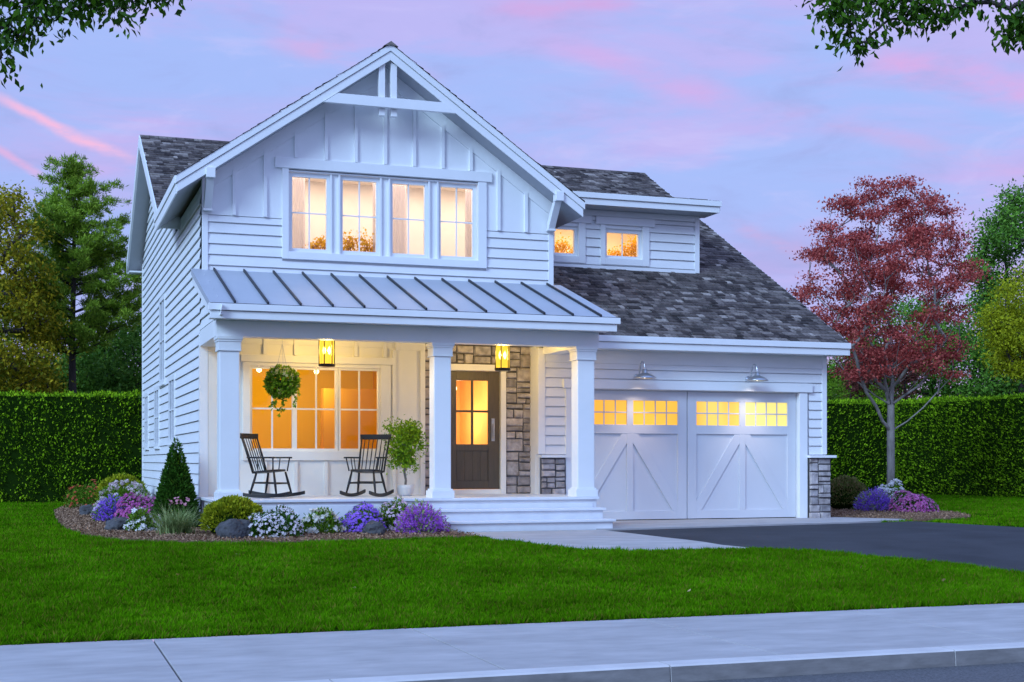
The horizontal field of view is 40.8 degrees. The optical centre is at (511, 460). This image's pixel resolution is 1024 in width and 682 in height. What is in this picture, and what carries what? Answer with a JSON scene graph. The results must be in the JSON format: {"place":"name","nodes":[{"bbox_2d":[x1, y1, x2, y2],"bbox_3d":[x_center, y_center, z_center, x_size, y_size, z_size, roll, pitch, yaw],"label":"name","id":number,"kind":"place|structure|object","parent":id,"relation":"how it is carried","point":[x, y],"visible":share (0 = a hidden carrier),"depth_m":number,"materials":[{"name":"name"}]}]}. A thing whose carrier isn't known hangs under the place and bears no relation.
{"place":"outdoors","nodes":[
{"label":"outdoors","id":0,"kind":"place"},
{"bbox_2d":[0,500,96,530],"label":"grass","id":1,"kind":"structure","parent":0,"point":[11,511],"depth_m":28.83,"materials":[{"name":"green plant"}]},
{"bbox_2d":[140,497,206,534],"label":"ornamental grass","id":2,"kind":"object","parent":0,"point":[179,523],"depth_m":21.13,"materials":[{"name":"green plant"}]},
{"bbox_2d":[0,471,1023,645],"bbox_3d":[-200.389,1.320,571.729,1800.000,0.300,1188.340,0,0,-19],"label":"lawn","id":3,"kind":"structure","parent":0,"point":[337,629],"depth_m":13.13,"materials":[{"name":"plant"}]},
{"bbox_2d":[0,302,58,393],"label":"broad tree","id":4,"kind":"object","parent":3,"relation":"on","point":[8,339],"visible":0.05,"depth_m":46.54,"materials":[{"name":"green plant"}]},
{"bbox_2d":[0,180,87,395],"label":"broad tree","id":5,"kind":"object","parent":3,"relation":"on","point":[23,315],"visible":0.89,"depth_m":41.25,"materials":[{"name":"green plant"}]},
{"bbox_2d":[0,388,141,502],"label":"hedge","id":6,"kind":"object","parent":3,"relation":"on","point":[55,445],"visible":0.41,"depth_m":38.12,"materials":[{"name":"green plant"}]},
{"bbox_2d":[0,151,141,393],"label":"pine tree","id":7,"kind":"object","parent":3,"relation":"on","point":[67,213],"visible":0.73,"depth_m":43.41,"materials":[{"name":"green plant"}]},
{"bbox_2d":[33,340,141,397],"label":"broad tree","id":8,"kind":"object","parent":3,"relation":"on","point":[56,371],"depth_m":49.08,"materials":[{"name":"green plant"}]},
{"bbox_2d":[49,306,141,397],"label":"broad tree","id":9,"kind":"object","parent":3,"relation":"on","point":[104,371],"visible":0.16,"depth_m":46.55,"materials":[{"name":"green plant"}]},
{"bbox_2d":[0,0,191,91],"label":"overhanging tree","id":10,"kind":"object","parent":3,"relation":"on","point":[56,9],"visible":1,"depth_m":13.98,"materials":[{"name":"green plant"}]},
{"bbox_2d":[55,504,478,542],"bbox_3d":[-7.355,1.170,27.257,5.466,0.060,18.425,0,0,-33],"label":"mulch bed","id":11,"kind":"object","parent":3,"relation":"on","point":[179,540],"visible":0.16,"depth_m":20.62,"materials":[{"name":"brown wood"}]},
{"bbox_2d":[63,479,98,507],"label":"flowering shrub","id":12,"kind":"object","parent":11,"relation":"on","point":[86,495],"visible":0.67,"depth_m":32.62,"materials":[{"name":"green plant"}]},
{"bbox_2d":[79,504,94,515],"bbox_3d":[-8.805,1.073,28.597,0.410,0.328,0.411,0,0,-4],"label":"boulder","id":13,"kind":"object","parent":11,"relation":"on","point":[86,509],"visible":0.41,"depth_m":28.44,"materials":[{"name":"grey stone"}]},
{"bbox_2d":[90,494,119,515],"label":"flowering shrub","id":14,"kind":"object","parent":11,"relation":"on","point":[92,511],"visible":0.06,"depth_m":27.59,"materials":[{"name":"plant"}]},
{"bbox_2d":[92,494,127,521],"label":"lavender plant","id":15,"kind":"object","parent":11,"relation":"on","point":[104,511],"visible":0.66,"depth_m":25.41,"materials":[{"name":"purple plant"}]},
{"bbox_2d":[104,517,127,530],"bbox_3d":[-6.397,1.080,22.344,0.479,0.330,0.411,0,0,35],"label":"boulder","id":16,"kind":"object","parent":11,"relation":"on","point":[117,523],"visible":0.48,"depth_m":22.20,"materials":[{"name":"grey stone"}]},
{"bbox_2d":[94,472,148,502],"bbox_3d":[-9.078,0.739,31.990,1.283,0.943,1.298,0,0,-19],"label":"round shrub","id":17,"kind":"object","parent":11,"relation":"on","point":[119,477],"visible":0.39,"depth_m":31.78,"materials":[{"name":"green plant"}]},
{"bbox_2d":[93,479,152,505],"bbox_3d":[-8.484,0.796,30.076,1.361,0.793,1.302,0,0,-19],"label":"flowering shrub","id":18,"kind":"object","parent":11,"relation":"on","point":[117,489],"visible":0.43,"depth_m":29.90,"materials":[{"name":"white plant"}]},
{"bbox_2d":[114,491,155,524],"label":"flowering shrub","id":19,"kind":"object","parent":11,"relation":"on","point":[129,506],"visible":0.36,"depth_m":24.35,"materials":[{"name":"pink plant"}]},
{"bbox_2d":[123,505,163,531],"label":"flowering shrub","id":20,"kind":"object","parent":11,"relation":"on","point":[136,516],"visible":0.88,"depth_m":22.02,"materials":[{"name":"white plant"}]},
{"bbox_2d":[145,503,154,513],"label":"flowering shrub","id":21,"kind":"object","parent":11,"relation":"on","point":[149,507],"visible":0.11,"depth_m":23.25,"materials":[{"name":"pink plant"}]},
{"bbox_2d":[150,437,201,527],"bbox_3d":[-5.645,0.406,23.146,0.900,1.609,0.920,0,0,-19],"label":"cone shrub","id":22,"kind":"object","parent":11,"relation":"on","point":[175,480],"visible":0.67,"depth_m":22.97,"materials":[{"name":"green plant"}]},
{"bbox_2d":[198,494,265,533],"bbox_3d":[-4.246,0.858,20.929,1.089,0.706,1.072,0,0,-19],"label":"round shrub","id":23,"kind":"object","parent":11,"relation":"on","point":[214,514],"visible":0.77,"depth_m":20.64,"materials":[{"name":"green plant"}]},
{"bbox_2d":[215,519,252,538],"bbox_3d":[-4.082,1.055,20.294,0.558,0.404,0.404,0,0,-42],"label":"boulder","id":24,"kind":"object","parent":11,"relation":"on","point":[234,528],"visible":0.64,"depth_m":20.15,"materials":[{"name":"grey stone"}]},
{"bbox_2d":[248,504,303,538],"bbox_3d":[-3.557,0.919,20.502,0.976,0.547,0.953,0,0,-19],"label":"flowering shrub","id":25,"kind":"object","parent":11,"relation":"on","point":[268,522],"visible":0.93,"depth_m":20.28,"materials":[{"name":"white plant"}]},
{"bbox_2d":[300,507,345,533],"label":"flowering shrub","id":26,"kind":"object","parent":11,"relation":"on","point":[327,516],"visible":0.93,"depth_m":21.24,"materials":[{"name":"white plant"}]},
{"bbox_2d":[339,501,386,532],"bbox_3d":[-2.390,0.913,21.854,0.834,0.560,0.845,0,0,-19],"label":"flowering shrub","id":27,"kind":"object","parent":11,"relation":"on","point":[364,514],"visible":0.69,"depth_m":21.64,"materials":[{"name":"purple plant"}]},
{"bbox_2d":[362,520,385,534],"bbox_3d":[-2.134,1.079,21.217,0.360,0.313,0.427,0,0,-19],"label":"boulder","id":28,"kind":"object","parent":11,"relation":"on","point":[373,527],"visible":0.67,"depth_m":21.05,"materials":[{"name":"grey stone"}]},
{"bbox_2d":[379,495,407,530],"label":"flowering shrub","id":29,"kind":"object","parent":11,"relation":"on","point":[389,513],"visible":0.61,"depth_m":22.02,"materials":[{"name":"white plant"}]},
{"bbox_2d":[394,498,452,533],"bbox_3d":[-1.431,0.890,21.701,0.904,0.605,0.972,0,0,22],"label":"lavender plant","id":30,"kind":"object","parent":11,"relation":"on","point":[410,520],"visible":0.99,"depth_m":21.53,"materials":[{"name":"purple plant"}]},
{"bbox_2d":[0,527,758,566],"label":"grass","id":31,"kind":"structure","parent":3,"relation":"on","point":[51,546],"depth_m":17.91,"materials":[{"name":"green plant"}]},
{"bbox_2d":[126,41,850,531],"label":"house","id":32,"kind":"structure","parent":3,"relation":"on","point":[462,211],"depth_m":25.39,"materials":[{"name":"white paint"}]},
{"bbox_2d":[143,392,149,449],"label":"window","id":33,"kind":"structure","parent":32,"relation":"in","point":[146,396],"depth_m":34.26,"materials":[{"name":"white paint"}]},
{"bbox_2d":[153,385,160,448],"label":"window","id":34,"kind":"structure","parent":32,"relation":"in","point":[156,389],"depth_m":31.52,"materials":[{"name":"white paint"}]},
{"bbox_2d":[158,293,166,386],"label":"window","id":35,"kind":"structure","parent":32,"relation":"in","point":[162,300],"depth_m":30.22,"materials":[{"name":"white paint"}]},
{"bbox_2d":[167,374,176,445],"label":"window","id":36,"kind":"structure","parent":32,"relation":"in","point":[171,379],"depth_m":28.19,"materials":[{"name":"white paint"}]},
{"bbox_2d":[240,433,304,497],"bbox_3d":[-4.066,0.082,23.022,1.060,1.075,0.655,0,0,19],"label":"rocking chair","id":37,"kind":"object","parent":32,"relation":"on","point":[250,493],"visible":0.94,"depth_m":22.96,"materials":[{"name":"black paint"}]},
{"bbox_2d":[250,366,294,450],"bbox_3d":[-4.195,-0.905,24.033,0.780,1.470,0.105,0,0,-19],"label":"window","id":38,"kind":"structure","parent":32,"relation":"in","point":[292,408],"depth_m":24.00,"materials":[{"name":"beige paint"}]},
{"bbox_2d":[262,339,300,416],"bbox_3d":[-3.774,-1.423,22.570,0.652,1.443,0.632,0,0,-19],"label":"hanging basket","id":39,"kind":"object","parent":32,"relation":"hanging from","point":[288,384],"visible":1,"depth_m":22.45,"materials":[{"name":"plant"}]},
{"bbox_2d":[289,172,329,252],"bbox_3d":[-3.580,-4.352,24.256,0.760,1.405,0.090,0,0,-19],"label":"window","id":40,"kind":"structure","parent":32,"relation":"in","point":[326,177],"depth_m":24.24,"materials":[{"name":"white paint"}]},
{"bbox_2d":[302,232,325,249],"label":"indoor plant","id":41,"kind":"object","parent":32,"relation":"on","point":[321,244],"visible":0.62,"depth_m":24.63,"materials":[{"name":"orange plant"}]},
{"bbox_2d":[295,367,337,450],"bbox_3d":[-3.464,-0.905,24.289,0.770,1.470,0.105,0,0,-19],"label":"window","id":42,"kind":"structure","parent":32,"relation":"in","point":[335,409],"depth_m":24.26,"materials":[{"name":"beige paint"}]},
{"bbox_2d":[318,340,334,366],"bbox_3d":[-3.120,-1.860,23.172,0.280,0.560,0.280,0,0,-19],"label":"porch lantern","id":43,"kind":"object","parent":32,"relation":"hanging from","point":[326,353],"visible":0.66,"depth_m":23.08,"materials":[{"name":"yellow glass"}]},
{"bbox_2d":[343,227,374,251],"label":"indoor plant","id":44,"kind":"object","parent":32,"relation":"on","point":[351,244],"visible":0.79,"depth_m":24.87,"materials":[{"name":"orange plant"}]},
{"bbox_2d":[338,368,379,450],"bbox_3d":[-2.733,-0.905,24.545,0.760,1.470,0.105,0,0,-19],"label":"window","id":45,"kind":"structure","parent":32,"relation":"in","point":[339,369],"depth_m":24.51,"materials":[{"name":"beige paint"}]},
{"bbox_2d":[340,175,378,255],"bbox_3d":[-2.730,-4.352,24.554,0.760,1.405,0.090,0,0,-19],"label":"window","id":46,"kind":"structure","parent":32,"relation":"in","point":[342,178],"depth_m":24.54,"materials":[{"name":"white paint"}]},
{"bbox_2d":[340,434,393,496],"bbox_3d":[-2.479,0.082,23.580,0.655,1.075,1.060,0,0,17],"label":"rocking chair","id":47,"kind":"object","parent":32,"relation":"on","point":[369,437],"visible":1,"depth_m":23.73,"materials":[{"name":"black paint"}]},
{"bbox_2d":[381,414,428,495],"bbox_3d":[-1.860,-0.100,24.050,0.897,1.439,0.949,0,0,-19],"label":"potted plant","id":48,"kind":"object","parent":32,"relation":"on","point":[407,437],"visible":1,"depth_m":23.89,"materials":[{"name":"green plant"}]},
{"bbox_2d":[390,179,427,257],"bbox_3d":[-1.876,-4.352,24.853,0.750,1.405,0.090,0,0,-19],"label":"window","id":49,"kind":"structure","parent":32,"relation":"in","point":[392,181],"depth_m":24.83,"materials":[{"name":"white paint"}]},
{"bbox_2d":[439,182,476,260],"bbox_3d":[-1.022,-4.352,25.153,0.760,1.405,0.090,0,0,-19],"label":"window","id":50,"kind":"structure","parent":32,"relation":"in","point":[473,188],"depth_m":25.19,"materials":[{"name":"white paint"}]},
{"bbox_2d":[451,371,499,488],"bbox_3d":[-0.687,-0.561,25.467,0.974,2.182,0.118,0,0,-19],"label":"front door","id":51,"kind":"structure","parent":32,"relation":"in","point":[473,466],"depth_m":25.51,"materials":[{"name":"brown wood"}]},
{"bbox_2d":[495,345,509,370],"bbox_3d":[-0.166,-1.860,24.207,0.280,0.560,0.280,0,0,-19],"label":"porch lantern","id":52,"kind":"object","parent":32,"relation":"hanging from","point":[502,358],"visible":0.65,"depth_m":24.11,"materials":[{"name":"yellow glass"}]},
{"bbox_2d":[555,232,572,252],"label":"indoor plant","id":53,"kind":"object","parent":32,"relation":"in","point":[560,248],"visible":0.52,"depth_m":28.74,"materials":[{"name":"orange plant"}]},
{"bbox_2d":[553,226,576,255],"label":"window","id":54,"kind":"structure","parent":32,"relation":"in","point":[574,229],"depth_m":28.43,"materials":[{"name":"white paint"}]},
{"bbox_2d":[607,235,636,256],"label":"indoor plant","id":55,"kind":"object","parent":32,"relation":"in","point":[632,248],"visible":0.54,"depth_m":29.23,"materials":[{"name":"plant"}]},
{"bbox_2d":[605,229,640,259],"bbox_3d":[2.303,-4.520,28.861,0.860,0.620,0.090,0,0,-19],"label":"window","id":56,"kind":"structure","parent":32,"relation":"in","point":[638,233],"depth_m":28.85,"materials":[{"name":"white paint"}]},
{"bbox_2d":[633,361,655,379],"bbox_3d":[2.455,-1.692,25.736,0.438,0.345,0.579,0,0,-19],"label":"barn light","id":57,"kind":"object","parent":32,"relation":"attached to","point":[644,374],"visible":1,"depth_m":25.62,"materials":[{"name":"metal"}]},
{"bbox_2d":[594,390,795,519],"bbox_3d":[3.363,-0.102,26.504,4.780,2.445,0.060,0,0,-19],"label":"garage door","id":58,"kind":"structure","parent":32,"relation":"in","point":[658,454],"depth_m":26.53,"materials":[{"name":"paint"}]},
{"bbox_2d":[745,364,768,381],"bbox_3d":[4.692,-1.692,26.520,0.438,0.345,0.579,0,0,-19],"label":"barn light","id":59,"kind":"object","parent":32,"relation":"attached to","point":[756,377],"visible":1,"depth_m":26.43,"materials":[{"name":"metal"}]},
{"bbox_2d":[827,356,846,399],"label":"broad tree","id":60,"kind":"object","parent":3,"relation":"on","point":[828,373],"depth_m":58.20,"materials":[{"name":"green plant"}]},
{"bbox_2d":[827,375,854,403],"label":"leafy bush","id":61,"kind":"object","parent":3,"relation":"on","point":[834,393],"visible":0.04,"depth_m":49.78,"materials":[{"name":"green plant"}]},
{"bbox_2d":[825,396,895,492],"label":"hedge","id":62,"kind":"object","parent":3,"relation":"on","point":[856,437],"visible":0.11,"depth_m":47.28,"materials":[{"name":"green plant"}]},
{"bbox_2d":[845,378,901,453],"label":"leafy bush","id":63,"kind":"object","parent":3,"relation":"on","point":[878,393],"visible":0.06,"depth_m":51.07,"materials":[{"name":"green plant"}]},
{"bbox_2d":[830,324,927,409],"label":"broad tree","id":64,"kind":"object","parent":3,"relation":"on","point":[856,387],"visible":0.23,"depth_m":51.96,"materials":[{"name":"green plant"}]},
{"bbox_2d":[842,380,956,481],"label":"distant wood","id":65,"kind":"object","parent":3,"relation":"on","point":[897,462],"depth_m":71.17,"materials":[{"name":"green plant"}]},
{"bbox_2d":[830,502,970,520],"bbox_3d":[7.408,1.170,33.240,6.203,0.060,12.880,0,0,13],"label":"mulch bed","id":66,"kind":"object","parent":3,"relation":"on","point":[899,517],"visible":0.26,"depth_m":28.50,"materials":[{"name":"brown wood"}]},
{"bbox_2d":[830,475,867,509],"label":"round shrub","id":67,"kind":"object","parent":66,"relation":"on","point":[845,490],"visible":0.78,"depth_m":31.87,"materials":[{"name":"green plant"}]},
{"bbox_2d":[851,486,894,510],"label":"lavender plant","id":68,"kind":"object","parent":66,"relation":"on","point":[875,499],"visible":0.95,"depth_m":30.98,"materials":[{"name":"purple plant"}]},
{"bbox_2d":[786,173,992,499],"bbox_3d":[9.831,-3.151,36.617,5.555,8.747,5.258,0,0,18],"label":"red leaved tree","id":69,"kind":"object","parent":66,"relation":"on","point":[888,275],"visible":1,"depth_m":35.94,"materials":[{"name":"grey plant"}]},
{"bbox_2d":[877,478,903,504],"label":"flowering shrub","id":70,"kind":"object","parent":66,"relation":"on","point":[890,488],"visible":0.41,"depth_m":34.09,"materials":[{"name":"white plant"}]},
{"bbox_2d":[888,490,939,511],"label":"flowering shrub","id":71,"kind":"object","parent":66,"relation":"on","point":[906,502],"visible":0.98,"depth_m":30.44,"materials":[{"name":"pink plant"}]},
{"bbox_2d":[795,0,1023,71],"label":"overhanging tree","id":72,"kind":"object","parent":3,"relation":"on","point":[842,17],"visible":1,"depth_m":13.96,"materials":[{"name":"green plant"}]},
{"bbox_2d":[827,291,1016,468],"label":"broad tree","id":73,"kind":"object","parent":3,"relation":"on","point":[932,387],"visible":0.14,"depth_m":55.71,"materials":[{"name":"green plant"}]},
{"bbox_2d":[882,492,1023,579],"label":"grass","id":74,"kind":"structure","parent":3,"relation":"on","point":[1005,506],"depth_m":32.55,"materials":[{"name":"green plant"}]},
{"bbox_2d":[894,392,1023,497],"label":"hedge","id":75,"kind":"object","parent":3,"relation":"on","point":[963,445],"visible":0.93,"depth_m":44.81,"materials":[{"name":"green plant"}]},
{"bbox_2d":[938,176,1023,396],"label":"broad tree","id":76,"kind":"object","parent":3,"relation":"on","point":[1006,228],"visible":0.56,"depth_m":53.43,"materials":[{"name":"green plant"}]},
{"bbox_2d":[964,257,1023,390],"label":"broad tree","id":77,"kind":"object","parent":3,"relation":"on","point":[1005,330],"visible":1,"depth_m":46.90,"materials":[{"name":"green plant"}]},
{"bbox_2d":[0,603,1023,681],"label":"sidewalk","id":78,"kind":"structure","parent":0,"point":[311,656],"depth_m":10.93,"materials":[{"name":"concrete"}]},
{"bbox_2d":[465,529,748,550],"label":"walkway","id":79,"kind":"structure","parent":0,"point":[609,539],"depth_m":19.98,"materials":[{"name":"concrete"}]},
{"bbox_2d":[596,517,904,529],"bbox_3d":[4.314,1.165,25.301,7.080,0.060,2.900,0,0,-19],"label":"garage apron","id":80,"kind":"object","parent":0,"point":[662,524],"visible":0.61,"depth_m":25.17,"materials":[{"name":"concrete"}]},
{"bbox_2d":[612,521,1023,572],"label":"driveway","id":81,"kind":"structure","parent":0,"point":[1001,547],"depth_m":20.52,"materials":[{"name":"black asphalt"}]},
{"bbox_2d":[695,662,1023,681],"bbox_3d":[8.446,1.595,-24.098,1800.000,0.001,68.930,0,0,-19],"label":"street","id":82,"kind":"structure","parent":0,"point":[1007,672],"depth_m":10.16,"materials":[{"name":"grey asphalt"}]},
{"label":"ground","id":83,"kind":"structure","parent":0,"visible":0},
{"bbox_2d":[284,642,1023,681],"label":"curb","id":84,"kind":"structure","parent":83,"relation":"on","point":[785,665],"depth_m":10.10,"materials":[{"name":"concrete"}]}
]}

